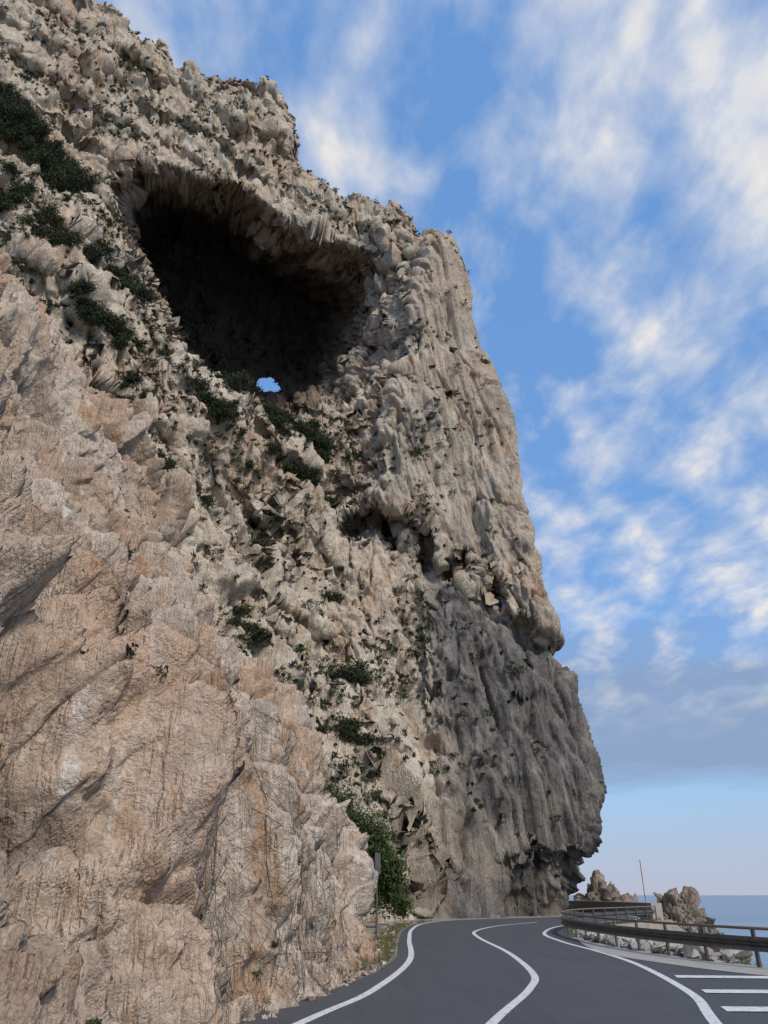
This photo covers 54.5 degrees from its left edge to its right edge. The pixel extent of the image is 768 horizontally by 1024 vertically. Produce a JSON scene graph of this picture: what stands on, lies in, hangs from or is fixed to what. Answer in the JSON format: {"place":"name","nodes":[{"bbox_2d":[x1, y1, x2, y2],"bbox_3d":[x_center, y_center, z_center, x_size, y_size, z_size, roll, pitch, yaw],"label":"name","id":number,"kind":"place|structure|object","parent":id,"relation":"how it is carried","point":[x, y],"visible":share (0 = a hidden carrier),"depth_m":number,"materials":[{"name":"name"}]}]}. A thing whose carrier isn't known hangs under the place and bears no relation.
{"place":"outdoors","nodes":[
{"label":"outdoors","id":0,"kind":"place"},
{"bbox_2d":[0,253,381,1023],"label":"rock face","id":1,"kind":"object","parent":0,"point":[120,773],"visible":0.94,"depth_m":10.03},
{"bbox_2d":[127,546,135,563],"bbox_3d":[-9.485,1.425,26.779,1.061,0.855,0.996,0,-27,0],"label":"shrub","id":2,"kind":"object","parent":1,"relation":"on","point":[130,553],"visible":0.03,"depth_m":26.85,"materials":[{"name":"green plant"}]},
{"bbox_2d":[156,448,179,473],"bbox_3d":[-12.172,-2.640,40.746,1.897,1.487,2.170,13,-30,-23],"label":"shrub","id":3,"kind":"object","parent":1,"relation":"on","point":[169,464],"visible":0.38,"depth_m":40.75,"materials":[{"name":"green plant"}]},
{"bbox_2d":[0,273,350,1023],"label":"cliff scrub","id":4,"kind":"object","parent":1,"relation":"on","point":[96,1019],"visible":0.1,"depth_m":10.09,"materials":[{"name":"green plant"}]},
{"bbox_2d":[19,498,361,1021],"bbox_3d":[-4.413,5.845,16.953,7.794,8.109,14.507,0,-27,0],"label":"rockfall netting","id":5,"kind":"object","parent":1,"relation":"attached to","point":[276,955],"visible":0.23,"depth_m":12.84,"materials":[{"name":"grey metal"}]},
{"bbox_2d":[0,0,606,922],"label":"rock cliff","id":6,"kind":"structure","parent":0,"point":[312,312],"depth_m":90.34,"materials":[{"name":"grey stone"}]},
{"bbox_2d":[1,81,19,92],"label":"shrub","id":7,"kind":"object","parent":6,"relation":"on","point":[9,85],"visible":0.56,"depth_m":108.43,"materials":[{"name":"green plant"}]},
{"bbox_2d":[0,160,24,184],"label":"shrub","id":8,"kind":"object","parent":6,"relation":"on","point":[5,166],"visible":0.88,"depth_m":94.20,"materials":[{"name":"green plant"}]},
{"bbox_2d":[0,178,84,246],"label":"shrub","id":9,"kind":"object","parent":6,"relation":"on","point":[18,193],"visible":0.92,"depth_m":90.95,"materials":[{"name":"green plant"}]},
{"bbox_2d":[0,81,110,192],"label":"shrub","id":10,"kind":"object","parent":6,"relation":"on","point":[15,114],"visible":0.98,"depth_m":102.72,"materials":[{"name":"green plant"}]},
{"bbox_2d":[58,278,145,353],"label":"shrub","id":11,"kind":"object","parent":6,"relation":"on","point":[90,314],"visible":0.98,"depth_m":83.78,"materials":[{"name":"green plant"}]},
{"bbox_2d":[80,238,159,302],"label":"shrub","id":12,"kind":"object","parent":6,"relation":"on","point":[96,253],"visible":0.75,"depth_m":94.67,"materials":[{"name":"green plant"}]},
{"bbox_2d":[118,371,160,398],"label":"shrub","id":13,"kind":"object","parent":6,"relation":"on","point":[133,378],"visible":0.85,"depth_m":80.56,"materials":[{"name":"green plant"}]},
{"bbox_2d":[174,331,196,353],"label":"shrub","id":14,"kind":"object","parent":6,"relation":"on","point":[184,339],"visible":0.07,"depth_m":97.11,"materials":[{"name":"green plant"}]},
{"bbox_2d":[184,467,215,510],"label":"shrub","id":15,"kind":"object","parent":6,"relation":"on","point":[208,500],"visible":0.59,"depth_m":80.16,"materials":[{"name":"green plant"}]},
{"bbox_2d":[187,377,257,470],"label":"shrub","id":16,"kind":"object","parent":6,"relation":"on","point":[214,409],"visible":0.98,"depth_m":83.83,"materials":[{"name":"green plant"}]},
{"bbox_2d":[225,603,271,645],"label":"shrub","id":17,"kind":"object","parent":6,"relation":"on","point":[255,634],"visible":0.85,"depth_m":68.47,"materials":[{"name":"green plant"}]},
{"bbox_2d":[248,536,276,546],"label":"shrub","id":18,"kind":"object","parent":6,"relation":"on","point":[263,542],"visible":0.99,"depth_m":81.05,"materials":[{"name":"green plant"}]},
{"bbox_2d":[210,370,336,455],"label":"shrub","id":19,"kind":"object","parent":6,"relation":"on","point":[278,415],"visible":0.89,"depth_m":93.48,"materials":[{"name":"green plant"}]},
{"bbox_2d":[0,0,563,870],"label":"cliff scrub","id":20,"kind":"object","parent":6,"relation":"on","point":[344,766],"visible":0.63,"depth_m":87.48,"materials":[{"name":"green plant"}]},
{"bbox_2d":[261,440,319,479],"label":"shrub","id":21,"kind":"object","parent":6,"relation":"on","point":[292,466],"visible":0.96,"depth_m":89.87,"materials":[{"name":"green plant"}]},
{"bbox_2d":[291,465,339,504],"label":"shrub","id":22,"kind":"object","parent":6,"relation":"on","point":[317,481],"visible":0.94,"depth_m":90.59,"materials":[{"name":"green plant"}]},
{"bbox_2d":[301,426,357,462],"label":"shrub","id":23,"kind":"object","parent":6,"relation":"on","point":[324,455],"visible":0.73,"depth_m":95.89,"materials":[{"name":"green plant"}]},
{"bbox_2d":[319,589,344,601],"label":"shrub","id":24,"kind":"object","parent":6,"relation":"on","point":[335,596],"visible":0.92,"depth_m":81.69,"materials":[{"name":"green plant"}]},
{"bbox_2d":[324,657,378,685],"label":"shrub","id":25,"kind":"object","parent":6,"relation":"on","point":[359,675],"visible":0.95,"depth_m":71.46,"materials":[{"name":"green plant"}]},
{"bbox_2d":[334,713,381,745],"bbox_3d":[-2.302,18.752,64.290,4.282,2.978,2.039,0,-27,0],"label":"shrub","id":26,"kind":"object","parent":6,"relation":"on","point":[369,738],"visible":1,"depth_m":63.81,"materials":[{"name":"green plant"}]},
{"bbox_2d":[383,217,401,225],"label":"shrub","id":27,"kind":"object","parent":6,"relation":"on","point":[397,221],"visible":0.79,"depth_m":125.77,"materials":[{"name":"green plant"}]},
{"bbox_2d":[94,0,767,894],"label":"sky","id":28,"kind":"structure","parent":0,"point":[597,170],"materials":[{"name":"blue"}]},
{"bbox_2d":[239,911,741,1023],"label":"road","id":29,"kind":"structure","parent":0,"point":[456,972],"depth_m":14.36,"materials":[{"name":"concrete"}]},
{"bbox_2d":[293,917,539,1023],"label":"road edge marking","id":30,"kind":"object","parent":29,"relation":"on","point":[404,966],"visible":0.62,"depth_m":14.32,"materials":[{"name":"white paint"}]},
{"bbox_2d":[472,922,538,1023],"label":"road centre marking","id":31,"kind":"object","parent":29,"relation":"on","point":[496,1018],"visible":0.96,"depth_m":14.16,"materials":[{"name":"white paint"}]},
{"bbox_2d":[542,911,721,1023],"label":"road edge marking","id":32,"kind":"object","parent":29,"relation":"on","point":[707,1012],"visible":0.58,"depth_m":14.01,"materials":[{"name":"white paint"}]},
{"bbox_2d":[336,914,748,987],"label":"ground","id":33,"kind":"structure","parent":0,"point":[369,927],"depth_m":48.53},
{"bbox_2d":[242,921,419,1021],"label":"fallen stones","id":34,"kind":"object","parent":33,"relation":"on","point":[274,1008],"visible":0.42,"depth_m":15.94,"materials":[{"name":"stone"}]},
{"bbox_2d":[324,779,414,924],"bbox_3d":[-0.116,19.735,42.659,4.601,7.735,10.292,-16,-31,29],"label":"bush","id":35,"kind":"object","parent":33,"relation":"on","point":[390,890],"visible":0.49,"depth_m":41.62,"materials":[{"name":"green plant"}]},
{"bbox_2d":[375,853,380,939],"bbox_3d":[-0.293,15.598,30.187,0.300,3.250,0.122,21,-34,-35],"label":"traffic sign","id":36,"kind":"object","parent":33,"relation":"on","point":[378,862],"visible":0.72,"depth_m":30.56,"materials":[{"name":"metal"}]},
{"bbox_2d":[260,917,756,1011],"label":"grass","id":37,"kind":"structure","parent":33,"relation":"on","point":[388,938],"depth_m":25.13,"materials":[{"name":"green plant"}]},
{"bbox_2d":[573,870,622,901],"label":"rock outcrop","id":38,"kind":"object","parent":33,"relation":"on","point":[598,889],"visible":0.41,"depth_m":82.42,"materials":[{"name":"stone"}]},
{"bbox_2d":[566,902,648,916],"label":"masonry","id":39,"kind":"object","parent":33,"relation":"on","point":[576,905],"visible":0.21,"depth_m":73.41,"materials":[{"name":"stone"}]},
{"bbox_2d":[568,900,647,903],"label":"coping","id":40,"kind":"object","parent":39,"relation":"on","point":[611,902],"visible":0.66,"depth_m":71.38,"materials":[{"name":"concrete"}]},
{"bbox_2d":[615,892,638,901],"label":"rock outcrop","id":41,"kind":"object","parent":33,"relation":"on","point":[627,897],"visible":0.09,"depth_m":81.00,"materials":[{"name":"stone"}]},
{"bbox_2d":[639,860,645,901],"bbox_3d":[22.100,32.054,63.354,0.074,4.500,0.074,11,-29,-20],"label":"marker pole","id":42,"kind":"object","parent":33,"relation":"on","point":[642,881],"visible":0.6,"depth_m":63.58,"materials":[{"name":"metal"}]},
{"bbox_2d":[647,903,663,919],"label":"end pier","id":43,"kind":"structure","parent":33,"relation":"on","point":[659,911],"depth_m":54.49,"materials":[{"name":"beige concrete"}]},
{"bbox_2d":[577,931,753,963],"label":"rubble stones","id":44,"kind":"object","parent":33,"relation":"on","point":[698,952],"visible":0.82,"depth_m":22.17,"materials":[{"name":"stone"}]},
{"bbox_2d":[652,886,707,932],"bbox_3d":[22.306,31.587,56.000,4.185,6.234,4.131,0,-27,0],"label":"rock outcrop","id":45,"kind":"object","parent":33,"relation":"on","point":[688,900],"visible":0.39,"depth_m":56.23,"materials":[{"name":"stone"}]},
{"bbox_2d":[661,902,691,929],"bbox_3d":[21.877,31.430,55.559,2.606,4.590,3.240,0,-27,0],"label":"rock outcrop","id":46,"kind":"object","parent":45,"relation":"on","point":[672,912],"visible":0.37,"depth_m":55.46,"materials":[{"name":"stone"}]},
{"bbox_2d":[698,908,733,952],"bbox_3d":[24.349,33.339,56.397,3.844,5.984,4.866,0,-27,0],"label":"rock outcrop","id":47,"kind":"object","parent":33,"relation":"on","point":[709,920],"visible":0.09,"depth_m":55.81,"materials":[{"name":"stone"}]},
{"bbox_2d":[552,921,767,1023],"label":"layby pavement","id":48,"kind":"structure","parent":0,"point":[748,1000],"depth_m":14.88,"materials":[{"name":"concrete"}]},
{"bbox_2d":[560,906,767,967],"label":"guard rail","id":49,"kind":"object","parent":48,"relation":"on","point":[754,943],"visible":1,"depth_m":22.29,"materials":[{"name":"metal"}]},
{"bbox_2d":[571,937,767,975],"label":"concrete gutter","id":50,"kind":"object","parent":48,"relation":"on","point":[610,949],"visible":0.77,"depth_m":20.19,"materials":[{"name":"grey concrete"}]},
{"bbox_2d":[675,975,767,1010],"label":"hatched road marking","id":51,"kind":"object","parent":48,"relation":"on","point":[736,1008],"visible":1,"depth_m":13.69,"materials":[{"name":"white paint"}]},
{"bbox_2d":[569,895,767,966],"bbox_3d":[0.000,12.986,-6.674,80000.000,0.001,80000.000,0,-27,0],"label":"sea","id":52,"kind":"structure","parent":0,"point":[742,910],"depth_m":735.75,"materials":[{"name":"liquid"}]}
]}

